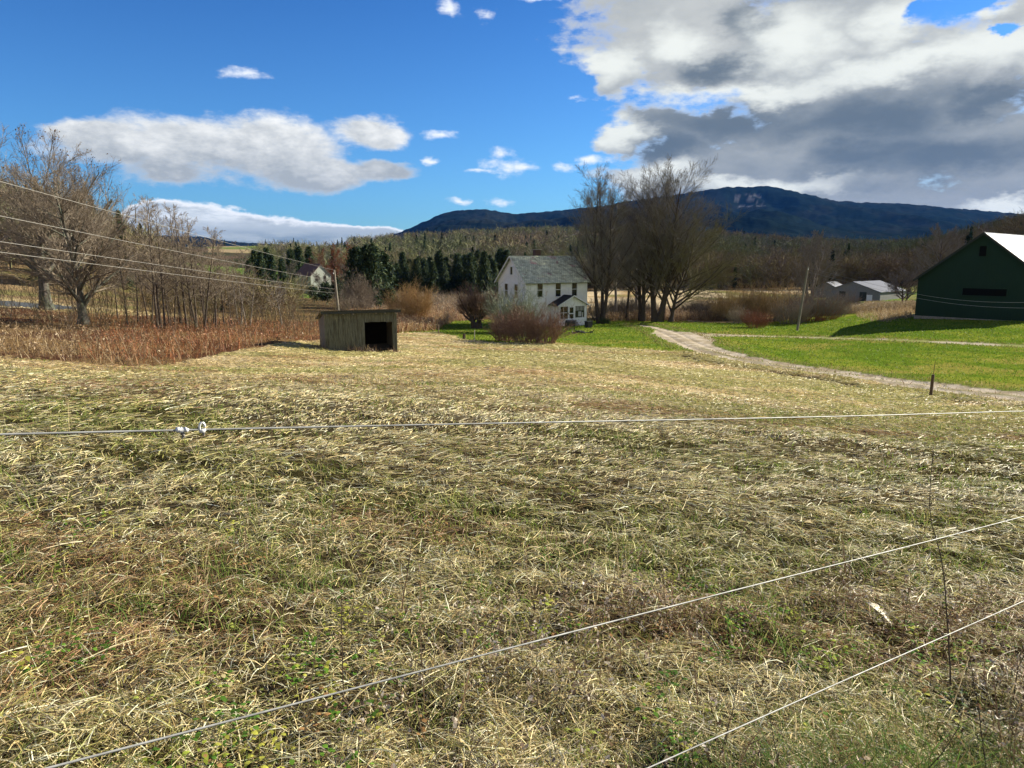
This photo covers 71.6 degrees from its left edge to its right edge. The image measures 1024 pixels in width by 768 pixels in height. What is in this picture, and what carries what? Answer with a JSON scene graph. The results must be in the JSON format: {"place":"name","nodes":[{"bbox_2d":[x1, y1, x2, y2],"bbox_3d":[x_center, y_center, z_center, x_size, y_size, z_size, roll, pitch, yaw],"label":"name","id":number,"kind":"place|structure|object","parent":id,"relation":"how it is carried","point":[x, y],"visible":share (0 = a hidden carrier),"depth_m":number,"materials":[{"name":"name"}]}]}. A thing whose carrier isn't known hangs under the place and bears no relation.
{"place":"outdoors","nodes":[
{"label":"outdoors","id":0,"kind":"place"},
{"bbox_2d":[0,300,71,308],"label":"road","id":1,"kind":"structure","parent":0,"point":[25,304],"depth_m":64.88,"materials":[{"name":"asphalt"}]},
{"bbox_2d":[0,232,919,365],"bbox_3d":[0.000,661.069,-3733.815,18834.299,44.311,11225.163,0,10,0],"label":"ground","id":2,"kind":"structure","parent":0,"point":[229,251],"depth_m":52.41,"materials":[{"name":"plant"}]},
{"bbox_2d":[0,124,34,282],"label":"bare tree","id":3,"kind":"object","parent":2,"relation":"on","point":[4,236],"visible":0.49,"depth_m":55.99,"materials":[{"name":"brown plant"}]},
{"bbox_2d":[18,185,111,285],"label":"bare tree","id":4,"kind":"object","parent":2,"relation":"on","point":[61,229],"visible":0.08,"depth_m":82.33,"materials":[{"name":"brown plant"}]},
{"bbox_2d":[0,123,147,310],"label":"bare tree","id":5,"kind":"object","parent":2,"relation":"on","point":[44,295],"visible":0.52,"depth_m":60.83,"materials":[{"name":"brown plant"}]},
{"bbox_2d":[0,148,154,324],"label":"bare tree","id":6,"kind":"object","parent":2,"relation":"on","point":[70,275],"visible":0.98,"depth_m":48.30,"materials":[{"name":"brown plant"}]},
{"bbox_2d":[0,169,180,291],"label":"woods","id":7,"kind":"object","parent":2,"relation":"on","point":[121,237],"visible":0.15,"depth_m":100.55,"materials":[{"name":"plant"}]},
{"bbox_2d":[105,241,141,325],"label":"sapling","id":8,"kind":"object","parent":2,"relation":"on","point":[121,276],"visible":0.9,"depth_m":49.39,"materials":[{"name":"brown plant"}]},
{"bbox_2d":[117,232,151,322],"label":"sapling","id":9,"kind":"object","parent":2,"relation":"on","point":[133,276],"visible":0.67,"depth_m":53.31,"materials":[{"name":"brown plant"}]},
{"bbox_2d":[123,243,165,319],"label":"sapling","id":10,"kind":"object","parent":2,"relation":"on","point":[146,288],"visible":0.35,"depth_m":57.35,"materials":[{"name":"brown plant"}]},
{"bbox_2d":[124,197,171,330],"bbox_3d":[-23.744,-7.656,46.370,3.102,8.921,3.654,-3,11,-15],"label":"sapling","id":11,"kind":"object","parent":2,"relation":"on","point":[146,217],"visible":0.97,"depth_m":46.29,"materials":[{"name":"brown plant"}]},
{"bbox_2d":[131,194,184,327],"bbox_3d":[-24.799,-8.357,49.144,3.758,9.517,2.970,4,11,23],"label":"sapling","id":12,"kind":"object","parent":2,"relation":"on","point":[151,237],"visible":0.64,"depth_m":49.10,"materials":[{"name":"brown plant"}]},
{"bbox_2d":[138,208,186,329],"bbox_3d":[-23.291,-7.503,47.487,2.875,8.268,3.387,-6,12,-29],"label":"sapling","id":13,"kind":"object","parent":2,"relation":"on","point":[160,236],"visible":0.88,"depth_m":47.11,"materials":[{"name":"brown plant"}]},
{"bbox_2d":[148,206,189,322],"bbox_3d":[-25.879,-8.902,54.147,3.177,9.139,3.744,-10,14,-44],"label":"sapling","id":14,"kind":"object","parent":2,"relation":"on","point":[165,219],"visible":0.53,"depth_m":54.07,"materials":[{"name":"brown plant"}]},
{"bbox_2d":[149,249,191,324],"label":"sapling","id":15,"kind":"object","parent":2,"relation":"on","point":[167,287],"visible":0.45,"depth_m":52.70,"materials":[{"name":"brown plant"}]},
{"bbox_2d":[161,202,206,327],"bbox_3d":[-23.345,-8.233,50.191,3.591,9.094,2.838,-1,10,-6],"label":"sapling","id":16,"kind":"object","parent":2,"relation":"on","point":[168,259],"visible":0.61,"depth_m":49.98,"materials":[{"name":"brown plant"}]},
{"bbox_2d":[0,258,372,338],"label":"undergrowth","id":17,"kind":"object","parent":2,"relation":"on","point":[112,297],"visible":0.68,"depth_m":54.89,"materials":[{"name":"plant"}]},
{"bbox_2d":[185,256,226,324],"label":"sapling","id":18,"kind":"object","parent":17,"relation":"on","point":[210,291],"visible":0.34,"depth_m":55.57,"materials":[{"name":"brown plant"}]},
{"bbox_2d":[173,217,212,329],"bbox_3d":[-22.108,-7.595,49.489,2.508,8.037,3.173,-2,10,-13],"label":"sapling","id":19,"kind":"object","parent":2,"relation":"on","point":[188,235],"visible":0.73,"depth_m":48.93,"materials":[{"name":"brown plant"}]},
{"bbox_2d":[177,234,213,322],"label":"sapling","id":20,"kind":"object","parent":2,"relation":"on","point":[202,293],"visible":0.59,"depth_m":51.35,"materials":[{"name":"brown plant"}]},
{"bbox_2d":[162,224,230,329],"bbox_3d":[-21.430,-7.192,48.812,3.831,7.502,2.836,2,10,11],"label":"sapling","id":21,"kind":"object","parent":2,"relation":"on","point":[193,269],"visible":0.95,"depth_m":48.48,"materials":[{"name":"brown plant"}]},
{"bbox_2d":[194,227,235,326],"bbox_3d":[-21.668,-7.612,51.673,3.075,7.507,2.610,0,10,1],"label":"sapling","id":22,"kind":"object","parent":2,"relation":"on","point":[214,280],"visible":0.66,"depth_m":51.39,"materials":[{"name":"brown plant"}]},
{"bbox_2d":[0,305,437,365],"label":"brush","id":23,"kind":"object","parent":2,"relation":"on","point":[136,347],"visible":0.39,"depth_m":38.19,"materials":[{"name":"plant"}]},
{"bbox_2d":[207,236,233,323],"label":"sapling","id":24,"kind":"object","parent":2,"relation":"on","point":[219,274],"visible":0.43,"depth_m":56.56,"materials":[{"name":"brown plant"}]},
{"bbox_2d":[138,258,318,317],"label":"valley woods","id":25,"kind":"object","parent":2,"relation":"on","point":[293,292],"visible":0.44,"depth_m":93.17,"materials":[{"name":"plant"}]},
{"bbox_2d":[218,257,240,325],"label":"sapling","id":26,"kind":"object","parent":2,"relation":"on","point":[227,289],"visible":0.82,"depth_m":53.48,"materials":[{"name":"brown plant"}]},
{"bbox_2d":[217,245,256,324],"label":"sapling","id":27,"kind":"object","parent":2,"relation":"on","point":[244,285],"visible":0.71,"depth_m":57.70,"materials":[{"name":"brown plant"}]},
{"bbox_2d":[227,256,268,326],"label":"sapling","id":28,"kind":"object","parent":2,"relation":"on","point":[236,275],"visible":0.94,"depth_m":55.56,"materials":[{"name":"brown plant"}]},
{"bbox_2d":[255,249,271,284],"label":"spruce","id":29,"kind":"object","parent":2,"relation":"on","point":[260,262],"visible":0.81,"depth_m":211.46,"materials":[{"name":"green plant"}]},
{"bbox_2d":[267,255,277,283],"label":"spruce","id":30,"kind":"object","parent":2,"relation":"on","point":[271,266],"visible":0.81,"depth_m":218.45,"materials":[{"name":"green plant"}]},
{"bbox_2d":[260,270,289,324],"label":"sapling","id":31,"kind":"object","parent":2,"relation":"on","point":[279,292],"visible":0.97,"depth_m":61.51,"materials":[{"name":"brown plant"}]},
{"bbox_2d":[274,258,289,284],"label":"spruce","id":32,"kind":"object","parent":2,"relation":"on","point":[281,266],"visible":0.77,"depth_m":208.79,"materials":[{"name":"green plant"}]},
{"bbox_2d":[285,248,296,283],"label":"spruce","id":33,"kind":"object","parent":2,"relation":"on","point":[290,255],"visible":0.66,"depth_m":235.76,"materials":[{"name":"green plant"}]},
{"bbox_2d":[293,245,306,278],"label":"spruce","id":34,"kind":"object","parent":2,"relation":"on","point":[299,257],"visible":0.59,"depth_m":245.28,"materials":[{"name":"green plant"}]},
{"bbox_2d":[294,264,331,293],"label":"house","id":35,"kind":"structure","parent":2,"relation":"on","point":[305,270],"depth_m":198.26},
{"bbox_2d":[314,281,331,304],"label":"young pine","id":36,"kind":"object","parent":2,"relation":"on","point":[323,295],"visible":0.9,"depth_m":148.20,"materials":[{"name":"green plant"}]},
{"bbox_2d":[326,243,350,282],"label":"bare tree","id":37,"kind":"object","parent":2,"relation":"on","point":[334,258],"visible":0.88,"depth_m":201.99,"materials":[{"name":"brown plant"}]},
{"bbox_2d":[339,244,363,293],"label":"pine tree","id":38,"kind":"object","parent":2,"relation":"on","point":[354,253],"visible":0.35,"depth_m":137.88,"materials":[{"name":"green plant"}]},
{"bbox_2d":[329,288,377,309],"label":"shrub","id":39,"kind":"object","parent":2,"relation":"on","point":[368,302],"visible":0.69,"depth_m":118.71,"materials":[{"name":"plant"}]},
{"bbox_2d":[337,269,383,307],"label":"shrub","id":40,"kind":"object","parent":2,"relation":"on","point":[358,291],"visible":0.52,"depth_m":125.93,"materials":[{"name":"plant"}]},
{"bbox_2d":[351,240,388,299],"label":"pine tree","id":41,"kind":"object","parent":2,"relation":"on","point":[368,265],"visible":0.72,"depth_m":135.06,"materials":[{"name":"green plant"}]},
{"bbox_2d":[374,249,399,295],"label":"pine tree","id":42,"kind":"object","parent":2,"relation":"on","point":[387,265],"visible":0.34,"depth_m":140.51,"materials":[{"name":"green plant"}]},
{"bbox_2d":[380,286,400,305],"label":"young pine","id":43,"kind":"object","parent":2,"relation":"on","point":[387,288],"visible":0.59,"depth_m":131.54,"materials":[{"name":"green plant"}]},
{"bbox_2d":[391,263,404,293],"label":"spruce","id":44,"kind":"object","parent":2,"relation":"on","point":[398,274],"visible":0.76,"depth_m":203.12,"materials":[{"name":"green plant"}]},
{"bbox_2d":[398,252,410,289],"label":"spruce","id":45,"kind":"object","parent":2,"relation":"on","point":[402,262],"visible":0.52,"depth_m":221.96,"materials":[{"name":"green plant"}]},
{"bbox_2d":[400,265,411,293],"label":"spruce","id":46,"kind":"object","parent":2,"relation":"on","point":[405,275],"visible":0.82,"depth_m":203.20,"materials":[{"name":"green plant"}]},
{"bbox_2d":[382,275,437,319],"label":"shrub","id":47,"kind":"object","parent":2,"relation":"on","point":[409,307],"visible":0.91,"depth_m":96.85,"materials":[{"name":"plant"}]},
{"bbox_2d":[409,257,426,293],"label":"spruce","id":48,"kind":"object","parent":2,"relation":"on","point":[416,271],"visible":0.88,"depth_m":202.99,"materials":[{"name":"green plant"}]},
{"bbox_2d":[420,258,428,290],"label":"spruce","id":49,"kind":"object","parent":2,"relation":"on","point":[424,266],"visible":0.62,"depth_m":208.59,"materials":[{"name":"green plant"}]},
{"bbox_2d":[425,261,441,294],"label":"spruce","id":50,"kind":"object","parent":2,"relation":"on","point":[432,278],"visible":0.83,"depth_m":203.21,"materials":[{"name":"green plant"}]},
{"bbox_2d":[433,248,442,288],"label":"spruce","id":51,"kind":"object","parent":2,"relation":"on","point":[438,258],"visible":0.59,"depth_m":213.91,"materials":[{"name":"green plant"}]},
{"bbox_2d":[438,260,451,293],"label":"spruce","id":52,"kind":"object","parent":2,"relation":"on","point":[444,276],"visible":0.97,"depth_m":208.93,"materials":[{"name":"green plant"}]},
{"bbox_2d":[450,253,465,292],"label":"spruce","id":53,"kind":"object","parent":2,"relation":"on","point":[456,276],"visible":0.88,"depth_m":214.39,"materials":[{"name":"green plant"}]},
{"bbox_2d":[459,252,477,293],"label":"spruce","id":54,"kind":"object","parent":2,"relation":"on","point":[469,267],"visible":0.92,"depth_m":208.78,"materials":[{"name":"green plant"}]},
{"bbox_2d":[473,250,494,293],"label":"spruce","id":55,"kind":"object","parent":2,"relation":"on","point":[484,273],"visible":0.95,"depth_m":202.69,"materials":[{"name":"green plant"}]},
{"bbox_2d":[489,257,498,291],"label":"spruce","id":56,"kind":"object","parent":2,"relation":"on","point":[494,268],"visible":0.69,"depth_m":214.63,"materials":[{"name":"green plant"}]},
{"bbox_2d":[495,247,504,287],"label":"spruce","id":57,"kind":"object","parent":2,"relation":"on","point":[499,259],"visible":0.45,"depth_m":221.72,"materials":[{"name":"green plant"}]},
{"bbox_2d":[346,288,915,332],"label":"rough growth","id":58,"kind":"object","parent":2,"relation":"on","point":[434,320],"visible":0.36,"depth_m":105.33,"materials":[{"name":"plant"}]},
{"bbox_2d":[244,208,1023,290],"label":"hillside woods","id":59,"kind":"object","parent":2,"relation":"on","point":[875,266],"visible":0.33,"depth_m":256.92,"materials":[{"name":"plant"}]},
{"bbox_2d":[263,215,1006,258],"bbox_3d":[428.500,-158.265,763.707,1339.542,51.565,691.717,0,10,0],"label":"woods","id":60,"kind":"object","parent":2,"relation":"on","point":[457,237],"visible":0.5,"depth_m":582.28,"materials":[{"name":"plant"}]},
{"bbox_2d":[882,264,926,300],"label":"bare tree","id":61,"kind":"object","parent":2,"relation":"on","point":[908,281],"visible":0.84,"depth_m":138.58,"materials":[{"name":"brown plant"}]},
{"bbox_2d":[907,223,967,273],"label":"bare tree","id":62,"kind":"object","parent":2,"relation":"on","point":[938,247],"visible":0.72,"depth_m":161.93,"materials":[{"name":"brown plant"}]},
{"bbox_2d":[0,411,1020,435],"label":"fence wire","id":63,"kind":"object","parent":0,"point":[83,432],"visible":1,"depth_m":1.10,"materials":[{"name":"metal"}]},
{"bbox_2d":[0,297,1023,767],"bbox_3d":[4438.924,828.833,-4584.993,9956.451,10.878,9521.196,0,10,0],"label":"meadow","id":64,"kind":"structure","parent":0,"point":[184,506],"depth_m":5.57,"materials":[{"name":"plant"}]},
{"bbox_2d":[315,308,400,351],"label":"shed","id":65,"kind":"structure","parent":64,"relation":"on","point":[373,328],"depth_m":42.12,"materials":[{"name":"wood"}]},
{"bbox_2d":[0,352,1023,767],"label":"dead weed stalks","id":66,"kind":"object","parent":64,"relation":"on","point":[696,626],"visible":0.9,"depth_m":3.31,"materials":[{"name":"plant"}]},
{"bbox_2d":[0,405,1023,767],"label":"weeds","id":67,"kind":"object","parent":64,"relation":"on","point":[296,681],"visible":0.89,"depth_m":3.10,"materials":[{"name":"green plant"}]},
{"bbox_2d":[753,677,783,767],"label":"dead weed","id":68,"kind":"object","parent":64,"relation":"on","point":[754,688],"visible":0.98,"depth_m":2.39,"materials":[{"name":"brown plant"}]},
{"bbox_2d":[919,452,961,698],"bbox_3d":[1.962,0.883,3.276,0.248,1.183,0.119,3,11,18],"label":"dead weed","id":69,"kind":"object","parent":64,"relation":"on","point":[949,646],"visible":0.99,"depth_m":3.27,"materials":[{"name":"brown plant"}]},
{"bbox_2d":[964,651,994,767],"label":"dead weed","id":70,"kind":"object","parent":64,"relation":"on","point":[983,720],"visible":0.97,"depth_m":2.59,"materials":[{"name":"brown plant"}]},
{"bbox_2d":[0,0,1023,245],"label":"sky","id":71,"kind":"structure","parent":0,"point":[314,121],"materials":[{"name":"blue"}]},
{"bbox_2d":[45,516,1023,767],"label":"fence wire","id":72,"kind":"object","parent":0,"point":[197,729],"visible":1,"depth_m":1.19,"materials":[{"name":"metal"}]},
{"bbox_2d":[161,186,1022,246],"bbox_3d":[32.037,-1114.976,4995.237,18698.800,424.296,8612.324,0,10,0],"label":"mountain","id":73,"kind":"structure","parent":0,"point":[780,211],"depth_m":3405.55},
{"bbox_2d":[399,304,1023,401],"bbox_3d":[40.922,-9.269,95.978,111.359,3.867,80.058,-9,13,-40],"label":"lawn","id":74,"kind":"structure","parent":0,"point":[965,370],"depth_m":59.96,"materials":[{"name":"plant"}]},
{"bbox_2d":[451,280,499,328],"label":"bare tree","id":75,"kind":"object","parent":74,"relation":"on","point":[474,311],"visible":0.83,"depth_m":86.52,"materials":[{"name":"brown plant"}]},
{"bbox_2d":[482,306,521,341],"bbox_3d":[-0.601,-5.571,64.363,4.287,3.621,5.144,0,10,0],"label":"shrub","id":76,"kind":"object","parent":74,"relation":"on","point":[495,328],"visible":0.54,"depth_m":64.12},
{"bbox_2d":[482,270,551,331],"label":"shrub","id":77,"kind":"object","parent":74,"relation":"on","point":[497,306],"visible":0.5,"depth_m":77.85,"materials":[{"name":"plant"}]},
{"bbox_2d":[486,293,548,342],"bbox_3d":[1.255,-5.674,62.243,6.328,4.641,4.897,5,11,24],"label":"shrub","id":78,"kind":"object","parent":74,"relation":"on","point":[513,331],"visible":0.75,"depth_m":61.95,"materials":[{"name":"plant"}]},
{"bbox_2d":[494,249,590,325],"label":"farmhouse","id":79,"kind":"object","parent":74,"relation":"on","point":[558,281],"visible":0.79,"depth_m":93.09,"materials":[{"name":"white"}]},
{"bbox_2d":[517,292,583,343],"bbox_3d":[3.501,-5.783,61.264,6.068,4.739,5.288,3,11,15],"label":"shrub","id":80,"kind":"object","parent":74,"relation":"on","point":[555,327],"visible":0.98,"depth_m":60.53,"materials":[{"name":"plant"}]},
{"bbox_2d":[587,296,613,320],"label":"shrub","id":81,"kind":"object","parent":74,"relation":"on","point":[592,314],"visible":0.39,"depth_m":102.86,"materials":[{"name":"brown plant"}]},
{"bbox_2d":[560,159,647,323],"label":"bare tree","id":82,"kind":"object","parent":74,"relation":"on","point":[603,233],"visible":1,"depth_m":94.51,"materials":[{"name":"brown plant"}]},
{"bbox_2d":[582,184,636,314],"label":"bare tree","id":83,"kind":"object","parent":74,"relation":"on","point":[615,302],"visible":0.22,"depth_m":104.62,"materials":[{"name":"brown plant"}]},
{"bbox_2d":[608,296,637,318],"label":"shrub","id":84,"kind":"object","parent":74,"relation":"on","point":[623,309],"visible":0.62,"depth_m":107.33,"materials":[{"name":"brown plant"}]},
{"bbox_2d":[610,238,644,320],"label":"bare tree","id":85,"kind":"object","parent":74,"relation":"on","point":[627,305],"visible":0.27,"depth_m":102.89,"materials":[{"name":"brown plant"}]},
{"bbox_2d":[604,196,671,320],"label":"bare tree","id":86,"kind":"object","parent":74,"relation":"on","point":[642,300],"visible":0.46,"depth_m":100.89,"materials":[{"name":"brown plant"}]},
{"bbox_2d":[604,153,725,321],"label":"bare tree","id":87,"kind":"object","parent":74,"relation":"on","point":[657,315],"visible":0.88,"depth_m":97.61,"materials":[{"name":"brown plant"}]},
{"bbox_2d":[616,201,755,321],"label":"bare tree","id":88,"kind":"object","parent":74,"relation":"on","point":[695,277],"visible":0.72,"depth_m":97.68,"materials":[{"name":"brown plant"}]},
{"bbox_2d":[721,303,752,323],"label":"shrub","id":89,"kind":"object","parent":74,"relation":"on","point":[736,316],"visible":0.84,"depth_m":97.36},
{"bbox_2d":[739,304,777,327],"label":"shrub","id":90,"kind":"object","parent":74,"relation":"on","point":[758,320],"visible":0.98,"depth_m":89.41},
{"bbox_2d":[767,286,820,324],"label":"shrub","id":91,"kind":"object","parent":74,"relation":"on","point":[791,315],"visible":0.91,"depth_m":96.42,"materials":[{"name":"plant"}]},
{"bbox_2d":[796,266,808,330],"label":"utility pole","id":92,"kind":"object","parent":74,"relation":"on","point":[799,315],"visible":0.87,"depth_m":83.53,"materials":[{"name":"brown wood"}]},
{"bbox_2d":[781,270,841,321],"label":"shrub","id":93,"kind":"object","parent":74,"relation":"on","point":[828,313],"visible":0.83,"depth_m":98.78,"materials":[{"name":"plant"}]},
{"bbox_2d":[808,282,855,320],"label":"shrub","id":94,"kind":"object","parent":74,"relation":"on","point":[835,313],"visible":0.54,"depth_m":99.97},
{"bbox_2d":[652,332,1023,346],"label":"farm lane","id":95,"kind":"structure","parent":74,"relation":"on","point":[940,341],"depth_m":67.08,"materials":[{"name":"gravel"}]},
{"bbox_2d":[913,232,1023,320],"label":"barn","id":96,"kind":"structure","parent":74,"relation":"on","point":[987,269],"depth_m":82.75,"materials":[{"name":"dark green painted wood"},{"name":"white metal"}]},
{"bbox_2d":[587,287,842,322],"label":"valley field","id":97,"kind":"structure","parent":0,"point":[590,293],"depth_m":198.72,"materials":[{"name":"beige plant"}]},
{"bbox_2d":[689,282,731,309],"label":"shrub","id":98,"kind":"object","parent":97,"relation":"on","point":[710,303],"visible":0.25,"depth_m":111.59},
{"bbox_2d":[704,288,749,321],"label":"shrub","id":99,"kind":"object","parent":97,"relation":"on","point":[724,307],"visible":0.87,"depth_m":103.07,"materials":[{"name":"plant"}]},
{"bbox_2d":[711,277,757,311],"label":"shrub","id":100,"kind":"object","parent":97,"relation":"on","point":[737,297],"visible":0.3,"depth_m":106.66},
{"bbox_2d":[725,277,771,316],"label":"shrub","id":101,"kind":"object","parent":97,"relation":"on","point":[751,302],"visible":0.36,"depth_m":106.17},
{"bbox_2d":[736,280,796,321],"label":"shrub","id":102,"kind":"object","parent":97,"relation":"on","point":[765,307],"visible":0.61,"depth_m":103.15,"materials":[{"name":"plant"}]},
{"bbox_2d":[753,277,810,319],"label":"shrub","id":103,"kind":"object","parent":97,"relation":"on","point":[790,289],"visible":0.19,"depth_m":107.29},
{"bbox_2d":[788,230,845,314],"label":"bare tree","id":104,"kind":"object","parent":97,"relation":"on","point":[818,246],"visible":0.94,"depth_m":109.81,"materials":[{"name":"brown plant"}]},
{"bbox_2d":[826,280,905,300],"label":"farm shed","id":105,"kind":"structure","parent":97,"relation":"on","point":[876,293],"depth_m":168.91,"materials":[{"name":"grey metal"}]},
{"bbox_2d":[639,324,1023,401],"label":"driveway","id":106,"kind":"structure","parent":0,"point":[695,342],"depth_m":44.78,"materials":[{"name":"gravel"}]},
{"bbox_2d":[647,601,1023,767],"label":"fence wire","id":107,"kind":"object","parent":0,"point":[660,762],"visible":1,"depth_m":1.98,"materials":[{"name":"metal"}]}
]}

